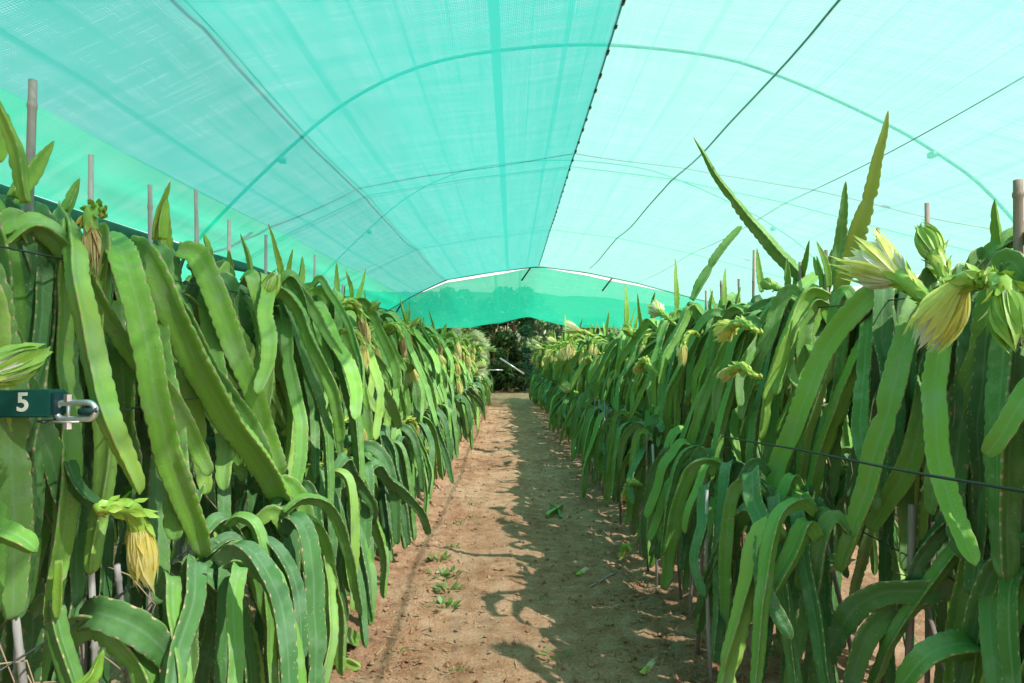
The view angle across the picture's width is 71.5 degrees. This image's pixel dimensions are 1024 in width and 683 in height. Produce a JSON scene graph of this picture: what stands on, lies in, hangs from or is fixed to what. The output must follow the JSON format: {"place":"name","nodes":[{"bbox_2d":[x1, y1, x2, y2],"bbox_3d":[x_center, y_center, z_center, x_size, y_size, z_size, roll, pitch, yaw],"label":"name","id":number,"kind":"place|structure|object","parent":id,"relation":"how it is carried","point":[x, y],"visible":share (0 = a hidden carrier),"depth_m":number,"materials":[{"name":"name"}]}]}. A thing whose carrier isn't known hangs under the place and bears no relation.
{"place":"outdoors","nodes":[
{"label":"outdoors","id":0,"kind":"place"},
{"bbox_2d":[0,511,247,671],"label":"trellis wire","id":1,"kind":"object","parent":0,"point":[31,650],"visible":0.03,"depth_m":1.81,"materials":[{"name":"metal"}]},
{"bbox_2d":[0,245,249,294],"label":"trellis wire","id":2,"kind":"object","parent":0,"point":[62,259],"visible":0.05,"depth_m":1.83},
{"bbox_2d":[0,388,954,682],"bbox_3d":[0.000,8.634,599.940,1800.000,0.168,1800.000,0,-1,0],"label":"ground","id":3,"kind":"structure","parent":0,"point":[474,596],"depth_m":4.43,"materials":[{"name":"red soil"}]},
{"bbox_2d":[11,618,27,682],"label":"bamboo stake","id":4,"kind":"object","parent":3,"relation":"on","point":[19,649],"visible":0.53,"depth_m":1.80,"materials":[{"name":"wood"}]},
{"bbox_2d":[12,79,37,682],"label":"bamboo stake","id":5,"kind":"object","parent":3,"relation":"on","point":[32,105],"visible":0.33,"depth_m":2.01,"materials":[{"name":"wood"}]},
{"bbox_2d":[0,389,98,428],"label":"number sign","id":6,"kind":"object","parent":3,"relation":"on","point":[56,404],"visible":1,"depth_m":1.62,"materials":[{"name":"green paint"}]},
{"bbox_2d":[0,114,104,682],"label":"dragon fruit plant","id":7,"kind":"object","parent":3,"relation":"on","point":[22,362],"visible":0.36,"depth_m":1.82,"materials":[{"name":"green plant"}]},
{"bbox_2d":[81,154,93,674],"bbox_3d":[-1.371,0.453,2.288,0.043,2.110,0.023,0,-1,11],"label":"bamboo stake","id":8,"kind":"object","parent":3,"relation":"on","point":[84,651],"visible":0.2,"depth_m":2.29,"materials":[{"name":"wood"}]},
{"bbox_2d":[88,574,98,682],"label":"bamboo stake","id":9,"kind":"object","parent":3,"relation":"on","point":[93,644],"visible":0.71,"depth_m":2.19,"materials":[{"name":"wood"}]},
{"bbox_2d":[0,100,194,682],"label":"dragon fruit plant","id":10,"kind":"object","parent":3,"relation":"on","point":[135,641],"visible":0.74,"depth_m":1.81,"materials":[{"name":"green plant"}]},
{"bbox_2d":[114,563,130,682],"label":"bamboo stake","id":11,"kind":"object","parent":3,"relation":"on","point":[118,579],"visible":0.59,"depth_m":2.17,"materials":[{"name":"wood"}]},
{"bbox_2d":[0,178,260,682],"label":"dragon fruit plant","id":12,"kind":"object","parent":3,"relation":"on","point":[131,329],"visible":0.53,"depth_m":1.99,"materials":[{"name":"green plant"}]},
{"bbox_2d":[146,184,152,613],"bbox_3d":[-1.348,0.462,2.647,0.027,2.100,0.049,0,-1,-32],"label":"bamboo stake","id":13,"kind":"object","parent":3,"relation":"on","point":[150,226],"visible":0.17,"depth_m":2.66,"materials":[{"name":"wood"}]},
{"bbox_2d":[0,182,323,682],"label":"dragon fruit plant","id":14,"kind":"object","parent":3,"relation":"on","point":[235,423],"visible":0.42,"depth_m":2.25,"materials":[{"name":"plant"}]},
{"bbox_2d":[194,190,198,242],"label":"bamboo stake","id":15,"kind":"object","parent":3,"relation":"on","point":[196,226],"visible":0.15,"depth_m":3.05,"materials":[{"name":"wood"}]},
{"bbox_2d":[42,233,362,682],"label":"dragon fruit plant","id":16,"kind":"object","parent":3,"relation":"on","point":[309,601],"visible":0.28,"depth_m":2.64,"materials":[{"name":"plant"}]},
{"bbox_2d":[227,220,231,515],"bbox_3d":[-1.350,0.468,3.401,0.038,2.105,0.022,0,-1,26],"label":"bamboo stake","id":17,"kind":"object","parent":3,"relation":"on","point":[229,235],"visible":0.08,"depth_m":3.41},
{"bbox_2d":[112,188,347,682],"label":"dragon fruit plant","id":18,"kind":"object","parent":3,"relation":"on","point":[336,616],"visible":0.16,"depth_m":2.96,"materials":[{"name":"green plant"}]},
{"bbox_2d":[152,233,377,647],"bbox_3d":[-1.300,0.491,3.530,1.250,2.005,1.644,0,-1,0],"label":"dragon fruit plant","id":19,"kind":"object","parent":3,"relation":"on","point":[284,331],"visible":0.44,"depth_m":3.29,"materials":[{"name":"green plant"}]},
{"bbox_2d":[264,235,267,274],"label":"bamboo stake","id":20,"kind":"object","parent":3,"relation":"on","point":[265,252],"visible":0.03,"depth_m":3.92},
{"bbox_2d":[237,257,408,595],"bbox_3d":[-1.224,0.488,4.478,1.208,2.034,1.632,0,-1,-21],"label":"dragon fruit plant","id":21,"kind":"object","parent":3,"relation":"on","point":[375,450],"visible":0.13,"depth_m":4.16,"materials":[{"name":"green plant"}]},
{"bbox_2d":[232,224,430,625],"bbox_3d":[-1.108,0.443,4.275,1.211,2.134,1.707,0,-1,12],"label":"dragon fruit plant","id":22,"kind":"object","parent":3,"relation":"on","point":[349,368],"visible":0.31,"depth_m":3.79,"materials":[{"name":"green plant"}]},
{"bbox_2d":[274,269,412,552],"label":"dragon fruit plant","id":23,"kind":"object","parent":3,"relation":"on","point":[390,328],"visible":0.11,"depth_m":5.27,"materials":[{"name":"green plant"}]},
{"bbox_2d":[274,262,416,561],"bbox_3d":[-1.260,0.468,4.806,1.274,2.128,1.273,0,-1,0],"label":"dragon fruit plant","id":24,"kind":"object","parent":3,"relation":"on","point":[396,450],"visible":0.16,"depth_m":4.83,"materials":[{"name":"green plant"}]},
{"bbox_2d":[346,658,360,670],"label":"cut branch","id":25,"kind":"object","parent":3,"relation":"on","point":[352,665],"visible":0.56,"depth_m":3.31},
{"bbox_2d":[320,286,437,494],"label":"dragon fruit plant","id":26,"kind":"object","parent":3,"relation":"on","point":[416,451],"visible":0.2,"depth_m":5.63,"materials":[{"name":"green plant"}]},
{"bbox_2d":[377,309,431,516],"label":"dragon fruit plant","id":27,"kind":"object","parent":3,"relation":"on","point":[412,374],"visible":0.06,"depth_m":6.03,"materials":[{"name":"green plant"}]},
{"bbox_2d":[364,290,453,498],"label":"dragon fruit plant","id":28,"kind":"object","parent":3,"relation":"on","point":[418,340],"visible":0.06,"depth_m":6.82,"materials":[{"name":"green plant"}]},
{"bbox_2d":[388,310,443,490],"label":"dragon fruit plant","id":29,"kind":"object","parent":3,"relation":"on","point":[417,392],"visible":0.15,"depth_m":6.32,"materials":[{"name":"green plant"}]},
{"bbox_2d":[401,319,451,497],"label":"dragon fruit plant","id":30,"kind":"object","parent":3,"relation":"on","point":[446,427],"visible":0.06,"depth_m":7.34,"materials":[{"name":"green plant"}]},
{"bbox_2d":[408,301,448,478],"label":"dragon fruit plant","id":31,"kind":"object","parent":3,"relation":"on","point":[420,328],"visible":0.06,"depth_m":7.77,"materials":[{"name":"green plant"}]},
{"bbox_2d":[400,317,458,466],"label":"dragon fruit plant","id":32,"kind":"object","parent":3,"relation":"on","point":[453,421],"visible":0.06,"depth_m":8.39,"materials":[{"name":"green plant"}]},
{"bbox_2d":[416,323,453,437],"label":"dragon fruit plant","id":33,"kind":"object","parent":3,"relation":"on","point":[442,359],"visible":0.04,"depth_m":8.18,"materials":[{"name":"green plant"}]},
{"bbox_2d":[402,316,472,450],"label":"dragon fruit plant","id":34,"kind":"object","parent":3,"relation":"on","point":[468,431],"visible":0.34,"depth_m":9.43,"materials":[{"name":"green plant"}]},
{"bbox_2d":[423,320,456,457],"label":"dragon fruit plant","id":35,"kind":"object","parent":3,"relation":"on","point":[450,406],"visible":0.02,"depth_m":8.95,"materials":[{"name":"green plant"}]},
{"bbox_2d":[406,311,475,444],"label":"dragon fruit plant","id":36,"kind":"object","parent":3,"relation":"on","point":[459,388],"visible":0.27,"depth_m":9.77,"materials":[{"name":"green plant"}]},
{"bbox_2d":[426,565,461,579],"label":"weed","id":37,"kind":"object","parent":3,"relation":"on","point":[447,576],"visible":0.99,"depth_m":4.79,"materials":[{"name":"green plant"}]},
{"bbox_2d":[427,595,461,612],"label":"weed","id":38,"kind":"object","parent":3,"relation":"on","point":[449,601],"visible":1,"depth_m":4.18,"materials":[{"name":"green plant"}]},
{"bbox_2d":[433,580,464,593],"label":"weed","id":39,"kind":"object","parent":3,"relation":"on","point":[455,585],"visible":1,"depth_m":4.46,"materials":[{"name":"green plant"}]},
{"bbox_2d":[428,309,472,442],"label":"dragon fruit plant","id":40,"kind":"object","parent":3,"relation":"on","point":[467,356],"visible":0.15,"depth_m":10.45,"materials":[{"name":"green plant"}]},
{"bbox_2d":[442,325,466,391],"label":"dragon fruit plant","id":41,"kind":"object","parent":3,"relation":"on","point":[459,333],"visible":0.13,"depth_m":10.54,"materials":[{"name":"green plant"}]},
{"bbox_2d":[426,323,483,419],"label":"dragon fruit plant","id":42,"kind":"object","parent":3,"relation":"on","point":[470,395],"visible":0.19,"depth_m":11.16,"materials":[{"name":"green plant"}]},
{"bbox_2d":[428,331,485,430],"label":"dragon fruit plant","id":43,"kind":"object","parent":3,"relation":"on","point":[477,410],"visible":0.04,"depth_m":11.82,"materials":[{"name":"green plant"}]},
{"bbox_2d":[439,322,483,409],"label":"dragon fruit plant","id":44,"kind":"object","parent":3,"relation":"on","point":[473,334],"visible":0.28,"depth_m":11.62,"materials":[{"name":"green plant"}]},
{"bbox_2d":[440,325,489,405],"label":"dragon fruit plant","id":45,"kind":"object","parent":3,"relation":"on","point":[483,344],"visible":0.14,"depth_m":14.98,"materials":[{"name":"green plant"}]},
{"bbox_2d":[445,332,487,415],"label":"dragon fruit plant","id":46,"kind":"object","parent":3,"relation":"on","point":[481,364],"visible":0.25,"depth_m":14.15,"materials":[{"name":"green plant"}]},
{"bbox_2d":[445,328,490,409],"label":"dragon fruit plant","id":47,"kind":"object","parent":3,"relation":"on","point":[482,354],"visible":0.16,"depth_m":15.47,"materials":[{"name":"green plant"}]},
{"bbox_2d":[487,362,509,392],"bbox_3d":[-0.737,1.281,25.042,1.435,1.148,1.466,0,-1,0],"label":"leafy tree","id":48,"kind":"object","parent":3,"relation":"on","point":[498,384],"visible":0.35,"depth_m":24.87,"materials":[{"name":"green plant"}]},
{"bbox_2d":[477,317,538,390],"bbox_3d":[-0.293,0.104,26.024,2.609,3.527,2.947,0,-1,0],"label":"leafy tree","id":49,"kind":"object","parent":3,"relation":"on","point":[501,341],"visible":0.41,"depth_m":25.38,"materials":[{"name":"green plant"}]},
{"bbox_2d":[499,360,533,391],"bbox_3d":[0.254,1.249,25.110,1.506,1.215,1.490,0,-1,-27],"label":"leafy tree","id":50,"kind":"object","parent":3,"relation":"on","point":[520,377],"visible":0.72,"depth_m":24.96,"materials":[{"name":"green plant"}]},
{"bbox_2d":[487,320,560,360],"bbox_3d":[-0.059,-0.486,36.025,5.966,4.947,5.366,0,-1,0],"label":"leafy tree","id":51,"kind":"object","parent":3,"relation":"on","point":[539,329],"visible":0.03,"depth_m":35.66,"materials":[{"name":"green plant"}]},
{"bbox_2d":[517,350,536,387],"bbox_3d":[1.025,1.085,26.351,2.089,1.573,1.800,-1,-1,42],"label":"leafy tree","id":52,"kind":"object","parent":3,"relation":"on","point":[530,370],"visible":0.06,"depth_m":26.27,"materials":[{"name":"green plant"}]},
{"bbox_2d":[515,320,574,362],"bbox_3d":[1.434,0.279,32.983,2.383,3.344,3.456,0,-1,-23],"label":"leafy tree","id":53,"kind":"object","parent":3,"relation":"on","point":[544,335],"visible":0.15,"depth_m":32.44,"materials":[{"name":"green plant"}]},
{"bbox_2d":[532,336,561,398],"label":"dragon fruit plant","id":54,"kind":"object","parent":3,"relation":"on","point":[547,373],"visible":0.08,"depth_m":16.22,"materials":[{"name":"green plant"}]},
{"bbox_2d":[540,334,568,409],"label":"dragon fruit plant","id":55,"kind":"object","parent":3,"relation":"on","point":[551,356],"visible":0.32,"depth_m":14.57,"materials":[{"name":"green plant"}]},
{"bbox_2d":[539,333,576,411],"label":"dragon fruit plant","id":56,"kind":"object","parent":3,"relation":"on","point":[547,354],"visible":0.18,"depth_m":14.91,"materials":[{"name":"green plant"}]},
{"bbox_2d":[346,409,774,682],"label":"dry litter","id":57,"kind":"object","parent":3,"relation":"on","point":[411,615],"visible":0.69,"depth_m":4.01,"materials":[{"name":"plant"}]},
{"bbox_2d":[542,321,597,410],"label":"dragon fruit plant","id":58,"kind":"object","parent":3,"relation":"on","point":[552,383],"visible":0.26,"depth_m":13.76,"materials":[{"name":"green plant"}]},
{"bbox_2d":[550,325,592,423],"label":"dragon fruit plant","id":59,"kind":"object","parent":3,"relation":"on","point":[554,391],"visible":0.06,"depth_m":12.40,"materials":[{"name":"green plant"}]},
{"bbox_2d":[556,338,591,439],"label":"dragon fruit plant","id":60,"kind":"object","parent":3,"relation":"on","point":[565,412],"visible":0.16,"depth_m":10.79,"materials":[{"name":"green plant"}]},
{"bbox_2d":[555,331,599,434],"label":"dragon fruit plant","id":61,"kind":"object","parent":3,"relation":"on","point":[561,364],"visible":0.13,"depth_m":12.36,"materials":[{"name":"green plant"}]},
{"bbox_2d":[548,324,611,433],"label":"dragon fruit plant","id":62,"kind":"object","parent":3,"relation":"on","point":[553,400],"visible":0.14,"depth_m":11.16,"materials":[{"name":"green plant"}]},
{"bbox_2d":[549,316,614,425],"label":"dragon fruit plant","id":63,"kind":"object","parent":3,"relation":"on","point":[566,387],"visible":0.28,"depth_m":10.46,"materials":[{"name":"green plant"}]},
{"bbox_2d":[180,43,1000,268],"bbox_3d":[1.175,-0.623,6.708,9.084,4.410,0.080,0,-1,0],"label":"roof hoop","id":64,"kind":"object","parent":3,"relation":"on","point":[182,262],"visible":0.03,"depth_m":6.71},
{"bbox_2d":[81,228,244,282],"bbox_3d":[-5.740,-1.106,11.514,5.520,0.691,25.000,0,-1,0],"label":"shade net","id":65,"kind":"object","parent":64,"relation":"attached to","point":[186,272],"visible":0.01,"depth_m":13.77,"materials":[{"name":"teal"}]},
{"bbox_2d":[0,88,408,309],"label":"shade net","id":66,"kind":"object","parent":64,"relation":"attached to","point":[122,180],"visible":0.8,"depth_m":5.17,"materials":[{"name":"teal"}]},
{"bbox_2d":[0,184,387,311],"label":"net hem","id":67,"kind":"object","parent":66,"relation":"hanging from","point":[128,232],"visible":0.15,"depth_m":5.33,"materials":[{"name":"fabric"}]},
{"bbox_2d":[539,0,1023,303],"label":"shade net","id":68,"kind":"object","parent":64,"relation":"attached to","point":[611,227],"visible":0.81,"depth_m":5.60,"materials":[{"name":"white"}]},
{"bbox_2d":[539,0,625,264],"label":"ridge cable","id":69,"kind":"object","parent":68,"relation":"attached to","point":[608,51],"visible":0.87,"depth_m":5.41,"materials":[{"name":"metal"}]},
{"bbox_2d":[0,0,622,296],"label":"shade net","id":70,"kind":"object","parent":69,"relation":"hanging from","point":[408,148],"visible":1,"depth_m":4.81,"materials":[{"name":"teal"}]},
{"bbox_2d":[391,268,712,331],"bbox_3d":[0.575,-0.878,21.522,8.850,1.704,8.980,0,-1,0],"label":"shade net","id":71,"kind":"object","parent":69,"relation":"hanging from","point":[551,295],"visible":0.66,"depth_m":19.16,"materials":[{"name":"teal"}]},
{"bbox_2d":[389,266,716,309],"bbox_3d":[1.173,-1.271,17.016,8.262,1.054,0.031,0,-1,0],"label":"gap rope","id":72,"kind":"object","parent":69,"relation":"hanging from","point":[537,267],"visible":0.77,"depth_m":17.01,"materials":[{"name":"fabric"}]},
{"bbox_2d":[647,106,972,278],"bbox_3d":[3.000,-1.517,6.519,0.007,0.057,21.000,0,-1,0],"label":"net wire","id":73,"kind":"object","parent":68,"relation":"attached to","point":[870,162],"visible":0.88,"depth_m":5.54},
{"bbox_2d":[564,312,624,437],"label":"dragon fruit plant","id":74,"kind":"object","parent":3,"relation":"on","point":[579,355],"visible":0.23,"depth_m":10.01,"materials":[{"name":"green plant"}]},
{"bbox_2d":[571,331,622,460],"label":"dragon fruit plant","id":75,"kind":"object","parent":3,"relation":"on","point":[609,364],"visible":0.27,"depth_m":8.24,"materials":[{"name":"green plant"}]},
{"bbox_2d":[562,306,637,460],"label":"dragon fruit plant","id":76,"kind":"object","parent":3,"relation":"on","point":[571,327],"visible":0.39,"depth_m":9.62,"materials":[{"name":"green plant"}]},
{"bbox_2d":[559,318,642,469],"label":"dragon fruit plant","id":77,"kind":"object","parent":3,"relation":"on","point":[595,348],"visible":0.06,"depth_m":8.85,"materials":[{"name":"green plant"}]},
{"bbox_2d":[569,330,638,438],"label":"dragon fruit plant","id":78,"kind":"object","parent":3,"relation":"on","point":[581,367],"visible":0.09,"depth_m":9.37,"materials":[{"name":"green plant"}]},
{"bbox_2d":[581,315,637,467],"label":"dragon fruit plant","id":79,"kind":"object","parent":3,"relation":"on","point":[621,340],"visible":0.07,"depth_m":7.91,"materials":[{"name":"green plant"}]},
{"bbox_2d":[581,284,642,497],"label":"dragon fruit plant","id":80,"kind":"object","parent":3,"relation":"on","point":[589,455],"visible":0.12,"depth_m":7.08,"materials":[{"name":"green plant"}]},
{"bbox_2d":[589,328,691,485],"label":"dragon fruit plant","id":81,"kind":"object","parent":3,"relation":"on","point":[607,398],"visible":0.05,"depth_m":7.58,"materials":[{"name":"green plant"}]},
{"bbox_2d":[593,318,712,502],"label":"dragon fruit plant","id":82,"kind":"object","parent":3,"relation":"on","point":[645,327],"visible":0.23,"depth_m":6.58,"materials":[{"name":"green plant"}]},
{"bbox_2d":[584,309,732,505],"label":"dragon fruit plant","id":83,"kind":"object","parent":3,"relation":"on","point":[614,437],"visible":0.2,"depth_m":5.82,"materials":[{"name":"green plant"}]},
{"bbox_2d":[603,318,721,489],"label":"dragon fruit plant","id":84,"kind":"object","parent":3,"relation":"on","point":[642,345],"visible":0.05,"depth_m":6.29,"materials":[{"name":"green plant"}]},
{"bbox_2d":[617,259,733,542],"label":"dragon fruit plant","id":85,"kind":"object","parent":3,"relation":"on","point":[656,309],"visible":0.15,"depth_m":5.35,"materials":[{"name":"green plant"}]},
{"bbox_2d":[671,427,1023,492],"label":"drip cable","id":86,"kind":"object","parent":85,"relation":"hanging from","point":[939,476],"visible":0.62,"depth_m":2.00,"materials":[{"name":"plastic"}]},
{"bbox_2d":[670,464,681,599],"bbox_3d":[0.965,1.108,4.183,0.020,0.845,0.086,1,-1,-44],"label":"bamboo stake","id":87,"kind":"object","parent":3,"relation":"on","point":[679,577],"visible":0.35,"depth_m":4.16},
{"bbox_2d":[688,570,692,618],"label":"bamboo stake","id":88,"kind":"object","parent":3,"relation":"on","point":[690,597],"visible":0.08,"depth_m":3.83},
{"bbox_2d":[696,478,705,654],"bbox_3d":[0.916,1.089,3.441,0.020,0.866,0.065,0,-1,-33],"label":"bamboo stake","id":89,"kind":"object","parent":3,"relation":"on","point":[698,634],"visible":0.16,"depth_m":3.43,"materials":[{"name":"wood"}]},
{"bbox_2d":[704,490,712,681],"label":"bamboo stake","id":90,"kind":"object","parent":3,"relation":"on","point":[706,554],"visible":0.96,"depth_m":3.19,"materials":[{"name":"wood"}]},
{"bbox_2d":[624,287,824,543],"bbox_3d":[1.394,0.566,4.877,1.206,1.887,1.382,0,-1,0],"label":"dragon fruit plant","id":91,"kind":"object","parent":3,"relation":"on","point":[692,313],"visible":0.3,"depth_m":4.97,"materials":[{"name":"green plant"}]},
{"bbox_2d":[617,226,852,567],"bbox_3d":[1.364,0.432,4.562,1.737,2.507,1.206,-1,-1,42],"label":"dragon fruit plant","id":92,"kind":"object","parent":3,"relation":"on","point":[705,345],"visible":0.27,"depth_m":4.61,"materials":[{"name":"green plant"}]},
{"bbox_2d":[644,137,906,616],"bbox_3d":[1.434,0.169,3.867,1.414,2.657,1.518,0,-1,0],"label":"dragon fruit plant","id":93,"kind":"object","parent":3,"relation":"on","point":[678,453],"visible":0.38,"depth_m":3.90,"materials":[{"name":"green plant"}]},
{"bbox_2d":[660,249,915,662],"bbox_3d":[1.435,0.779,3.680,1.337,2.488,1.798,0,-1,0],"label":"dragon fruit plant","id":94,"kind":"object","parent":3,"relation":"on","point":[776,354],"visible":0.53,"depth_m":3.41,"materials":[{"name":"plant"}]},
{"bbox_2d":[693,110,964,682],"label":"dragon fruit plant","id":95,"kind":"object","parent":3,"relation":"on","point":[843,354],"visible":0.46,"depth_m":2.98,"materials":[{"name":"plant"}]},
{"bbox_2d":[828,543,851,651],"bbox_3d":[1.502,1.150,3.279,0.025,0.750,0.465,0,-1,0],"label":"bamboo stake","id":96,"kind":"object","parent":3,"relation":"on","point":[839,596],"visible":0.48,"depth_m":3.27,"materials":[{"name":"wood"}]},
{"bbox_2d":[695,239,1023,682],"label":"dragon fruit plant","id":97,"kind":"object","parent":3,"relation":"on","point":[810,562],"visible":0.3,"depth_m":2.54,"materials":[{"name":"plant"}]},
{"bbox_2d":[902,504,915,655],"bbox_3d":[1.323,1.024,2.379,0.043,0.971,0.101,0,-1,9],"label":"bamboo stake","id":98,"kind":"object","parent":3,"relation":"on","point":[911,553],"visible":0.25,"depth_m":2.35,"materials":[{"name":"wood"}]},
{"bbox_2d":[807,199,1023,682],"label":"dragon fruit plant","id":99,"kind":"object","parent":3,"relation":"on","point":[944,434],"visible":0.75,"depth_m":2.29,"materials":[{"name":"green plant"}]},
{"bbox_2d":[924,203,930,682],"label":"bamboo stake","id":100,"kind":"object","parent":3,"relation":"on","point":[927,628],"visible":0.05,"depth_m":2.68,"materials":[{"name":"wood"}]},
{"bbox_2d":[924,608,943,673],"bbox_3d":[1.502,1.233,2.405,0.025,0.563,0.352,0,-1,0],"label":"bamboo stake","id":101,"kind":"object","parent":3,"relation":"on","point":[932,627],"depth_m":2.54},
{"bbox_2d":[895,232,1023,682],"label":"dragon fruit plant","id":102,"kind":"object","parent":3,"relation":"on","point":[940,316],"visible":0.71,"depth_m":1.97,"materials":[{"name":"green plant"}]},
{"bbox_2d":[967,266,1023,353],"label":"bud","id":103,"kind":"object","parent":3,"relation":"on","point":[1005,297],"visible":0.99,"depth_m":1.75,"materials":[{"name":"green plant"}]},
{"bbox_2d":[1012,179,1023,254],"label":"bamboo stake","id":104,"kind":"object","parent":3,"relation":"on","point":[1018,215],"visible":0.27,"depth_m":2.21,"materials":[{"name":"wood"}]},
{"bbox_2d":[5,0,1023,292],"label":"sky","id":105,"kind":"structure","parent":0,"point":[856,288],"materials":[{"name":"white"}]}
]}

